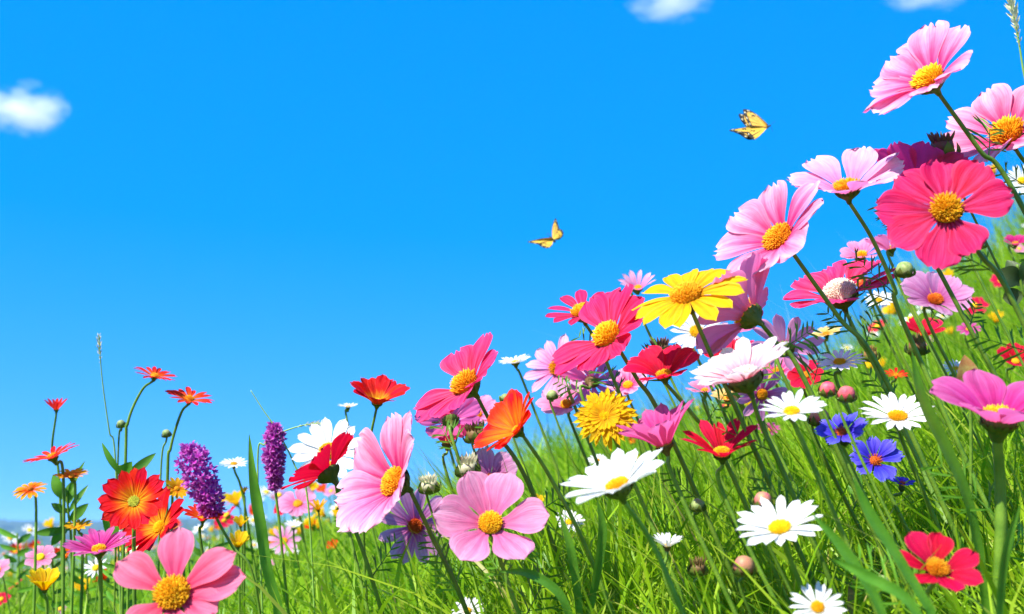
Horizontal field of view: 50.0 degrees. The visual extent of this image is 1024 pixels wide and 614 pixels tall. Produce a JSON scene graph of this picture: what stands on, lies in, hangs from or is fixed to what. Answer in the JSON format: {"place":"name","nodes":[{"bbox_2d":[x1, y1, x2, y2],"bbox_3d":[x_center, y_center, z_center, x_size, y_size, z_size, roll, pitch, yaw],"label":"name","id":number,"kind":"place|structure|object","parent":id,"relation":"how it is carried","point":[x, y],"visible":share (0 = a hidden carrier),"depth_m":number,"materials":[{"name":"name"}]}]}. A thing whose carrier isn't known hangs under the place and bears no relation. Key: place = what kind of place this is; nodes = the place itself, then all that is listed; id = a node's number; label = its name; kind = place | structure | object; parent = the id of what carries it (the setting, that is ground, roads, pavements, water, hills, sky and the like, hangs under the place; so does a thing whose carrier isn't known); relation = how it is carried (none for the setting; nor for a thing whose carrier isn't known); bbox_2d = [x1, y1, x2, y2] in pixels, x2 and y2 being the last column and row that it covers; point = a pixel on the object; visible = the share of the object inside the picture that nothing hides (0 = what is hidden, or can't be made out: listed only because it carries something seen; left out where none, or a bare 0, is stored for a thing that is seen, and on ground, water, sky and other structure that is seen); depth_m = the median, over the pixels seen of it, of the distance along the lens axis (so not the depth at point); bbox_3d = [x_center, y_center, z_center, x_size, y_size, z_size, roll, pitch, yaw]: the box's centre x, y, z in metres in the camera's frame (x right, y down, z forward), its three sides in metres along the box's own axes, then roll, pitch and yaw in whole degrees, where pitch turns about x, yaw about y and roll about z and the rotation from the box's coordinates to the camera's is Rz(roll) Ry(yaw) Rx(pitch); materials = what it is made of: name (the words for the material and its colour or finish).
{"place":"outdoors","nodes":[
{"label":"outdoors","id":0,"kind":"place"},
{"bbox_2d":[0,517,292,552],"bbox_3d":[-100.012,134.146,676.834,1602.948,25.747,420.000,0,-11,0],"label":"hills","id":1,"kind":"structure","parent":0,"point":[13,526],"depth_m":617.34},
{"bbox_2d":[0,151,1023,613],"bbox_3d":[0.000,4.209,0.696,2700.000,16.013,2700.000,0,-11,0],"label":"ground","id":2,"kind":"structure","parent":0,"point":[194,553],"depth_m":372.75,"materials":[{"name":"green plant"}]},
{"bbox_2d":[0,528,32,613],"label":"leafy plant","id":3,"kind":"object","parent":2,"relation":"on","point":[21,539],"visible":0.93,"depth_m":1.50,"materials":[{"name":"green plant"}]},
{"bbox_2d":[12,482,46,613],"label":"gerbera flower","id":4,"kind":"object","parent":2,"relation":"on","point":[29,492],"visible":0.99,"depth_m":1.10,"materials":[{"name":"orange plant"}]},
{"bbox_2d":[24,545,55,613],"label":"pink flower","id":5,"kind":"object","parent":2,"relation":"on","point":[42,561],"visible":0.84,"depth_m":1.18,"materials":[{"name":"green plant"}]},
{"bbox_2d":[25,567,59,613],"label":"flower","id":6,"kind":"object","parent":2,"relation":"on","point":[42,579],"visible":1,"depth_m":0.85,"materials":[{"name":"yellow plant"}]},
{"bbox_2d":[23,442,77,613],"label":"gerbera flower","id":7,"kind":"object","parent":2,"relation":"on","point":[53,457],"visible":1,"depth_m":1.05,"materials":[{"name":"red plant"}]},
{"bbox_2d":[36,543,69,613],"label":"leafy plant","id":8,"kind":"object","parent":2,"relation":"on","point":[53,593],"visible":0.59,"depth_m":1.20,"materials":[{"name":"green plant"}]},
{"bbox_2d":[44,398,67,584],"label":"gerbera flower","id":9,"kind":"object","parent":2,"relation":"on","point":[56,404],"visible":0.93,"depth_m":1.16,"materials":[{"name":"red plant"}]},
{"bbox_2d":[37,461,88,595],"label":"leafy plant","id":10,"kind":"object","parent":2,"relation":"on","point":[55,533],"visible":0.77,"depth_m":1.12,"materials":[{"name":"green plant"}]},
{"bbox_2d":[54,468,87,613],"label":"gerbera flower","id":11,"kind":"object","parent":2,"relation":"on","point":[72,475],"visible":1,"depth_m":1.05,"materials":[{"name":"orange plant"}]},
{"bbox_2d":[64,518,91,613],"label":"gerbera flower","id":12,"kind":"object","parent":2,"relation":"on","point":[79,526],"visible":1,"depth_m":1.05,"materials":[{"name":"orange plant"}]},
{"bbox_2d":[65,553,106,609],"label":"leafy plant","id":13,"kind":"object","parent":2,"relation":"on","point":[77,580],"visible":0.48,"depth_m":1.35,"materials":[{"name":"green plant"}]},
{"bbox_2d":[62,526,135,613],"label":"gerbera flower","id":14,"kind":"object","parent":2,"relation":"on","point":[98,544],"visible":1,"depth_m":0.75,"materials":[{"name":"pink plant"}]},
{"bbox_2d":[102,443,155,611],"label":"leafy plant","id":15,"kind":"object","parent":2,"relation":"on","point":[138,465],"visible":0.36,"depth_m":1.00,"materials":[{"name":"green plant"}]},
{"bbox_2d":[97,466,165,605],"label":"gerbera flower","id":16,"kind":"object","parent":2,"relation":"on","point":[130,499],"visible":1,"depth_m":0.82,"materials":[{"name":"orange plant"}]},
{"bbox_2d":[120,366,176,613],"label":"gerbera flower","id":17,"kind":"object","parent":2,"relation":"on","point":[154,373],"visible":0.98,"depth_m":1.06,"materials":[{"name":"red plant"}]},
{"bbox_2d":[122,486,184,577],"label":"gerbera flower","id":18,"kind":"object","parent":2,"relation":"on","point":[147,534],"visible":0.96,"depth_m":0.86,"materials":[{"name":"red plant"}]},
{"bbox_2d":[113,527,251,613],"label":"cosmos flower","id":19,"kind":"object","parent":2,"relation":"on","point":[211,580],"visible":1,"depth_m":0.62,"materials":[{"name":"pink plant"}]},
{"bbox_2d":[163,386,213,613],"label":"gerbera flower","id":20,"kind":"object","parent":2,"relation":"on","point":[188,398],"visible":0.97,"depth_m":1.06,"materials":[{"name":"red plant"}]},
{"bbox_2d":[173,440,260,613],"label":"purple flower spike","id":21,"kind":"object","parent":2,"relation":"on","point":[205,494],"visible":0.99,"depth_m":0.95,"materials":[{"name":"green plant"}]},
{"bbox_2d":[220,457,259,594],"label":"daisy flower","id":22,"kind":"object","parent":2,"relation":"on","point":[234,463],"visible":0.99,"depth_m":1.16,"materials":[{"name":"white plant"}]},
{"bbox_2d":[248,435,282,613],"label":"sedge","id":23,"kind":"object","parent":2,"relation":"on","point":[260,527],"visible":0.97,"depth_m":0.90,"materials":[{"name":"green plant"}]},
{"bbox_2d":[260,421,289,613],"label":"purple flower spike","id":24,"kind":"object","parent":2,"relation":"on","point":[273,459],"visible":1,"depth_m":1.00,"materials":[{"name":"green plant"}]},
{"bbox_2d":[268,526,301,605],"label":"cosmos flower","id":25,"kind":"object","parent":2,"relation":"on","point":[285,537],"visible":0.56,"depth_m":1.40,"materials":[{"name":"pink plant"}]},
{"bbox_2d":[278,489,315,593],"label":"cosmos flower","id":26,"kind":"object","parent":2,"relation":"on","point":[288,503],"visible":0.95,"depth_m":1.30,"materials":[{"name":"pink plant"}]},
{"bbox_2d":[287,417,369,613],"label":"daisy flower","id":27,"kind":"object","parent":2,"relation":"on","point":[313,444],"visible":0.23,"depth_m":0.96,"materials":[{"name":"white plant"}]},
{"bbox_2d":[281,431,403,613],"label":"cosmos flower","id":28,"kind":"object","parent":2,"relation":"on","point":[321,467],"visible":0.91,"depth_m":0.84,"materials":[{"name":"red plant"}]},
{"bbox_2d":[350,374,409,600],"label":"marigold flower","id":29,"kind":"object","parent":2,"relation":"on","point":[378,391],"visible":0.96,"depth_m":1.00,"materials":[{"name":"red plant"}]},
{"bbox_2d":[334,410,469,613],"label":"cosmos flower","id":30,"kind":"object","parent":2,"relation":"on","point":[373,485],"visible":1,"depth_m":0.77,"materials":[{"name":"pink plant"}]},
{"bbox_2d":[378,489,477,605],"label":"cosmos flower","id":31,"kind":"object","parent":2,"relation":"on","point":[413,518],"visible":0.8,"depth_m":1.00,"materials":[{"name":"purple plant"}]},
{"bbox_2d":[418,472,453,573],"bbox_3d":[-0.043,0.242,0.902,0.086,0.211,0.019,9,-14,-37],"label":"flower bud","id":32,"kind":"object","parent":2,"relation":"on","point":[426,488],"visible":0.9,"depth_m":0.90,"materials":[{"name":"plant"}]},
{"bbox_2d":[414,397,503,587],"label":"cosmos flower","id":33,"kind":"object","parent":2,"relation":"on","point":[451,426],"visible":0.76,"depth_m":0.95,"materials":[{"name":"pink plant"}]},
{"bbox_2d":[455,451,504,589],"bbox_3d":[-0.010,0.234,0.932,0.093,0.221,0.024,8,-14,-36],"label":"flower bud","id":34,"kind":"object","parent":2,"relation":"on","point":[468,463],"visible":0.73,"depth_m":0.92,"materials":[{"name":"plant"}]},
{"bbox_2d":[460,447,517,575],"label":"cosmos flower","id":35,"kind":"object","parent":2,"relation":"on","point":[489,461],"visible":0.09,"depth_m":0.95,"materials":[{"name":"pink plant"}]},
{"bbox_2d":[412,332,573,603],"bbox_3d":[0.011,0.171,0.858,0.177,0.304,0.076,5,-12,-24],"label":"cosmos flower","id":36,"kind":"object","parent":2,"relation":"on","point":[461,366],"visible":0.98,"depth_m":0.87,"materials":[{"name":"pink plant"}]},
{"bbox_2d":[433,471,565,613],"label":"cosmos flower","id":37,"kind":"object","parent":2,"relation":"on","point":[490,499],"visible":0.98,"depth_m":0.72,"materials":[{"name":"pink plant"}]},
{"bbox_2d":[499,568,572,613],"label":"sedge","id":38,"kind":"object","parent":2,"relation":"on","point":[555,589],"visible":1,"depth_m":0.70,"materials":[{"name":"green plant"}]},
{"bbox_2d":[499,354,586,543],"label":"daisy flower","id":39,"kind":"object","parent":2,"relation":"on","point":[515,362],"visible":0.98,"depth_m":1.11,"materials":[{"name":"white plant"}]},
{"bbox_2d":[473,388,615,613],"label":"flower","id":40,"kind":"object","parent":2,"relation":"on","point":[509,416],"visible":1,"depth_m":0.77,"materials":[{"name":"orange plant"}]},
{"bbox_2d":[559,513,582,613],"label":"sedge","id":41,"kind":"object","parent":2,"relation":"on","point":[571,553],"visible":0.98,"depth_m":0.75,"materials":[{"name":"green plant"}]},
{"bbox_2d":[535,381,633,573],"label":"cosmos flower","id":42,"kind":"object","parent":2,"relation":"on","point":[561,405],"visible":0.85,"depth_m":1.05,"materials":[{"name":"pink plant"}]},
{"bbox_2d":[523,334,646,590],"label":"cosmos flower","id":43,"kind":"object","parent":2,"relation":"on","point":[544,365],"visible":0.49,"depth_m":1.02,"materials":[{"name":"pink plant"}]},
{"bbox_2d":[585,499,606,613],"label":"sedge","id":44,"kind":"object","parent":2,"relation":"on","point":[600,549],"visible":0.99,"depth_m":0.75,"materials":[{"name":"green plant"}]},
{"bbox_2d":[553,363,681,600],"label":"cosmos flower","id":45,"kind":"object","parent":2,"relation":"on","point":[586,385],"visible":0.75,"depth_m":1.00,"materials":[{"name":"pink plant"}]},
{"bbox_2d":[545,289,694,559],"bbox_3d":[0.107,0.153,0.965,0.184,0.339,0.084,8,-14,-36],"label":"cosmos flower","id":46,"kind":"object","parent":2,"relation":"on","point":[580,298],"visible":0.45,"depth_m":0.96,"materials":[{"name":"pink plant"}]},
{"bbox_2d":[561,448,685,613],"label":"daisy flower","id":47,"kind":"object","parent":2,"relation":"on","point":[617,475],"visible":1,"depth_m":0.61,"materials":[{"name":"white plant"}]},
{"bbox_2d":[573,387,691,613],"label":"dandelion flower","id":48,"kind":"object","parent":2,"relation":"on","point":[605,413],"visible":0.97,"depth_m":0.76,"materials":[{"name":"yellow plant"}]},
{"bbox_2d":[607,369,690,528],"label":"cosmos flower","id":49,"kind":"object","parent":2,"relation":"on","point":[627,387],"visible":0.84,"depth_m":1.10,"materials":[{"name":"pink plant"}]},
{"bbox_2d":[551,283,748,613],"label":"cosmos flower","id":50,"kind":"object","parent":2,"relation":"on","point":[601,313],"visible":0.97,"depth_m":0.83,"materials":[{"name":"pink plant"}]},
{"bbox_2d":[652,532,683,613],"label":"daisy flower","id":51,"kind":"object","parent":2,"relation":"on","point":[665,542],"visible":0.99,"depth_m":0.72,"materials":[{"name":"white plant"}]},
{"bbox_2d":[616,398,737,613],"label":"gerbera flower","id":52,"kind":"object","parent":2,"relation":"on","point":[657,426],"visible":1,"depth_m":0.74,"materials":[{"name":"pink plant"}]},
{"bbox_2d":[618,270,740,518],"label":"cosmos flower","id":53,"kind":"object","parent":2,"relation":"on","point":[638,287],"visible":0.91,"depth_m":1.10,"materials":[{"name":"pink plant"}]},
{"bbox_2d":[687,555,708,613],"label":"flower bud","id":54,"kind":"object","parent":2,"relation":"on","point":[701,567],"visible":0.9,"depth_m":0.72,"materials":[{"name":"brown plant"}]},
{"bbox_2d":[622,343,791,613],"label":"cosmos flower","id":55,"kind":"object","parent":2,"relation":"on","point":[660,364],"visible":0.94,"depth_m":0.78,"materials":[{"name":"red plant"}]},
{"bbox_2d":[649,337,770,601],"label":"stem","id":56,"kind":"object","parent":2,"relation":"on","point":[662,343],"visible":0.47,"depth_m":0.92,"materials":[{"name":"green plant"}]},
{"bbox_2d":[632,268,815,589],"bbox_3d":[0.175,0.128,0.738,0.182,0.322,0.072,2,-11,-12],"label":"yellow daisy","id":57,"kind":"object","parent":2,"relation":"on","point":[688,293],"visible":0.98,"depth_m":0.75,"materials":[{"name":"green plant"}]},
{"bbox_2d":[680,417,781,613],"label":"gerbera flower","id":58,"kind":"object","parent":2,"relation":"on","point":[721,451],"visible":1,"depth_m":0.72,"materials":[{"name":"red plant"}]},
{"bbox_2d":[669,312,804,571],"bbox_3d":[0.226,0.158,1.049,0.164,0.316,0.044,5,-12,-24],"label":"daisy flower","id":59,"kind":"object","parent":2,"relation":"on","point":[688,337],"visible":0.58,"depth_m":1.05,"materials":[{"name":"white plant"}]},
{"bbox_2d":[731,555,757,613],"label":"flower bud","id":60,"kind":"object","parent":2,"relation":"on","point":[747,563],"visible":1,"depth_m":0.66,"materials":[{"name":"pink plant"}]},
{"bbox_2d":[689,336,846,613],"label":"cosmos flower","id":61,"kind":"object","parent":2,"relation":"on","point":[740,366],"visible":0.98,"depth_m":0.71,"materials":[{"name":"white plant"}]},
{"bbox_2d":[751,492,802,613],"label":"flower bud","id":62,"kind":"object","parent":2,"relation":"on","point":[757,498],"visible":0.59,"depth_m":0.66,"materials":[{"name":"plant"}]},
{"bbox_2d":[735,495,822,608],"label":"daisy flower","id":63,"kind":"object","parent":2,"relation":"on","point":[767,524],"visible":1,"depth_m":0.62,"materials":[{"name":"white plant"}]},
{"bbox_2d":[736,369,845,590],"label":"cosmos flower","id":64,"kind":"object","parent":2,"relation":"on","point":[762,393],"visible":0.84,"depth_m":0.95,"materials":[{"name":"purple plant"}]},
{"bbox_2d":[696,251,910,611],"bbox_3d":[0.213,0.128,0.781,0.206,0.324,0.054,6,-13,-28],"label":"cosmos flower","id":65,"kind":"object","parent":2,"relation":"on","point":[744,313],"visible":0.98,"depth_m":0.77,"materials":[{"name":"pink plant"}]},
{"bbox_2d":[751,313,882,569],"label":"cosmos flower","id":66,"kind":"object","parent":2,"relation":"on","point":[777,328],"visible":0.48,"depth_m":0.91,"materials":[{"name":"purple plant"}]},
{"bbox_2d":[758,389,877,613],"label":"daisy flower","id":67,"kind":"object","parent":2,"relation":"on","point":[792,412],"visible":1,"depth_m":0.65,"materials":[{"name":"white plant"}]},
{"bbox_2d":[789,581,847,613],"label":"daisy flower","id":68,"kind":"object","parent":2,"relation":"on","point":[819,605],"visible":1,"depth_m":0.60,"materials":[{"name":"white plant"}]},
{"bbox_2d":[712,180,964,548],"bbox_3d":[0.273,0.091,0.781,0.234,0.377,0.090,2,-11,-10],"label":"cosmos flower","id":69,"kind":"object","parent":2,"relation":"on","point":[749,227],"visible":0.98,"depth_m":0.81,"materials":[{"name":"pink plant"}]},
{"bbox_2d":[786,360,901,586],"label":"cosmos flower","id":70,"kind":"object","parent":2,"relation":"on","point":[793,376],"visible":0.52,"depth_m":1.00,"materials":[{"name":"red plant"}]},
{"bbox_2d":[807,410,881,570],"bbox_3d":[0.282,0.190,0.862,0.112,0.216,0.018,6,-13,-26],"label":"flower bud","id":71,"kind":"object","parent":2,"relation":"on","point":[813,419],"visible":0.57,"depth_m":0.86,"materials":[{"name":"green plant"}]},
{"bbox_2d":[811,512,886,613],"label":"sedge","id":72,"kind":"object","parent":2,"relation":"on","point":[844,551],"visible":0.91,"depth_m":0.52,"materials":[{"name":"green plant"}]},
{"bbox_2d":[814,411,910,595],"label":"cornflower","id":73,"kind":"object","parent":2,"relation":"on","point":[856,427],"visible":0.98,"depth_m":0.71,"materials":[{"name":"blue plant"}]},
{"bbox_2d":[783,260,950,537],"bbox_3d":[0.322,0.119,0.883,0.199,0.332,0.088,3,-12,-13],"label":"cosmos flower","id":74,"kind":"object","parent":2,"relation":"on","point":[838,289],"visible":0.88,"depth_m":0.91,"materials":[{"name":"pink plant"}]},
{"bbox_2d":[816,382,922,613],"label":"flower bud","id":75,"kind":"object","parent":2,"relation":"on","point":[826,390],"visible":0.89,"depth_m":0.70,"materials":[{"name":"plant"}]},
{"bbox_2d":[839,238,913,381],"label":"cosmos flower","id":76,"kind":"object","parent":2,"relation":"on","point":[862,245],"visible":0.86,"depth_m":1.10,"materials":[{"name":"pink plant"}]},
{"bbox_2d":[833,559,921,613],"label":"sedge","id":77,"kind":"object","parent":2,"relation":"on","point":[890,587],"visible":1,"depth_m":0.50,"materials":[{"name":"green plant"}]},
{"bbox_2d":[849,436,911,569],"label":"cornflower","id":78,"kind":"object","parent":2,"relation":"on","point":[889,451],"visible":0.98,"depth_m":0.78,"materials":[{"name":"blue plant"}]},
{"bbox_2d":[815,349,950,613],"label":"daisy flower","id":79,"kind":"object","parent":2,"relation":"on","point":[839,362],"visible":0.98,"depth_m":0.80,"materials":[{"name":"white plant"}]},
{"bbox_2d":[835,386,938,613],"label":"flower bud","id":80,"kind":"object","parent":2,"relation":"on","point":[845,395],"visible":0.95,"depth_m":0.69,"materials":[{"name":"plant"}]},
{"bbox_2d":[866,290,918,401],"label":"daisy flower","id":81,"kind":"object","parent":2,"relation":"on","point":[883,303],"visible":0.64,"depth_m":1.16,"materials":[{"name":"white plant"}]},
{"bbox_2d":[853,478,934,613],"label":"sedge","id":82,"kind":"object","parent":2,"relation":"on","point":[880,530],"visible":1,"depth_m":0.55,"materials":[{"name":"green plant"}]},
{"bbox_2d":[787,146,1023,584],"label":"cosmos flower","id":83,"kind":"object","parent":2,"relation":"on","point":[858,163],"visible":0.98,"depth_m":0.85,"materials":[{"name":"pink plant"}]},
{"bbox_2d":[834,532,983,613],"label":"cosmos flower","id":84,"kind":"object","parent":2,"relation":"on","point":[962,563],"visible":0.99,"depth_m":0.58,"materials":[{"name":"red plant"}]},
{"bbox_2d":[858,392,975,613],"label":"daisy flower","id":85,"kind":"object","parent":2,"relation":"on","point":[898,416],"visible":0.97,"depth_m":0.75,"materials":[{"name":"white plant"}]},
{"bbox_2d":[904,332,961,457],"bbox_3d":[0.453,0.154,1.101,0.129,0.255,0.027,5,-12,-25],"label":"flower bud","id":86,"kind":"object","parent":2,"relation":"on","point":[920,343],"visible":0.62,"depth_m":1.10,"materials":[{"name":"green plant"}]},
{"bbox_2d":[864,234,1006,491],"bbox_3d":[0.423,0.104,1.044,0.181,0.353,0.044,5,-12,-22],"label":"cosmos flower","id":87,"kind":"object","parent":2,"relation":"on","point":[882,240],"visible":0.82,"depth_m":1.04,"materials":[{"name":"pink plant"}]},
{"bbox_2d":[906,316,977,468],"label":"cosmos flower","id":88,"kind":"object","parent":2,"relation":"on","point":[912,325],"visible":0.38,"depth_m":1.20,"materials":[{"name":"red plant"}]},
{"bbox_2d":[863,20,1023,264],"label":"cosmos flower","id":89,"kind":"object","parent":2,"relation":"on","point":[910,70],"visible":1,"depth_m":0.81,"materials":[{"name":"pink plant"}]},
{"bbox_2d":[866,141,1023,431],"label":"cosmos flower","id":90,"kind":"object","parent":2,"relation":"on","point":[916,155],"visible":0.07,"depth_m":0.84,"materials":[{"name":"purple plant"}]},
{"bbox_2d":[874,159,1023,369],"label":"cosmos flower","id":91,"kind":"object","parent":2,"relation":"on","point":[908,216],"visible":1,"depth_m":0.68,"materials":[{"name":"pink plant"}]},
{"bbox_2d":[911,350,990,613],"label":"sedge","id":92,"kind":"object","parent":2,"relation":"on","point":[938,432],"visible":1,"depth_m":0.66,"materials":[{"name":"green plant"}]},
{"bbox_2d":[893,261,1015,513],"bbox_3d":[0.407,0.120,0.936,0.156,0.318,0.018,2,-11,-12],"label":"flower bud","id":93,"kind":"object","parent":2,"relation":"on","point":[904,269],"visible":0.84,"depth_m":0.95,"materials":[{"name":"green plant"}]},
{"bbox_2d":[900,271,1023,487],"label":"cosmos flower","id":94,"kind":"object","parent":2,"relation":"on","point":[918,286],"visible":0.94,"depth_m":1.02,"materials":[{"name":"pink plant"}]},
{"bbox_2d":[957,355,978,594],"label":"flower","id":95,"kind":"object","parent":2,"relation":"on","point":[966,364],"visible":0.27,"depth_m":0.80,"materials":[{"name":"green plant"}]},
{"bbox_2d":[926,130,1014,297],"bbox_3d":[0.413,0.065,0.841,0.197,0.403,0.027,4,-12,-18],"label":"flower bud","id":96,"kind":"object","parent":2,"relation":"on","point":[944,143],"visible":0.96,"depth_m":0.84,"materials":[{"name":"purple plant"}]},
{"bbox_2d":[918,368,1023,613],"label":"cosmos flower","id":97,"kind":"object","parent":2,"relation":"on","point":[984,394],"visible":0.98,"depth_m":0.65,"materials":[{"name":"pink plant"}]},
{"bbox_2d":[945,83,1023,197],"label":"cosmos flower","id":98,"kind":"object","parent":2,"relation":"on","point":[996,105],"visible":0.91,"depth_m":0.87,"materials":[{"name":"pink plant"}]},
{"bbox_2d":[996,503,1020,613],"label":"sedge","id":99,"kind":"object","parent":2,"relation":"on","point":[1005,559],"visible":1,"depth_m":0.55,"materials":[{"name":"green plant"}]},
{"bbox_2d":[1001,260,1023,305],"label":"bud","id":100,"kind":"object","parent":2,"relation":"on","point":[1013,272],"visible":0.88,"depth_m":0.98,"materials":[{"name":"green plant"}]},
{"bbox_2d":[0,0,1023,521],"label":"sky","id":101,"kind":"structure","parent":0,"point":[288,203],"materials":[{"name":"blue"}]},
{"bbox_2d":[729,109,774,139],"bbox_3d":[0.276,-0.208,1.259,0.051,0.048,0.033,-8,-14,35],"label":"butterfly","id":102,"kind":"object","parent":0,"point":[757,126],"visible":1,"depth_m":1.25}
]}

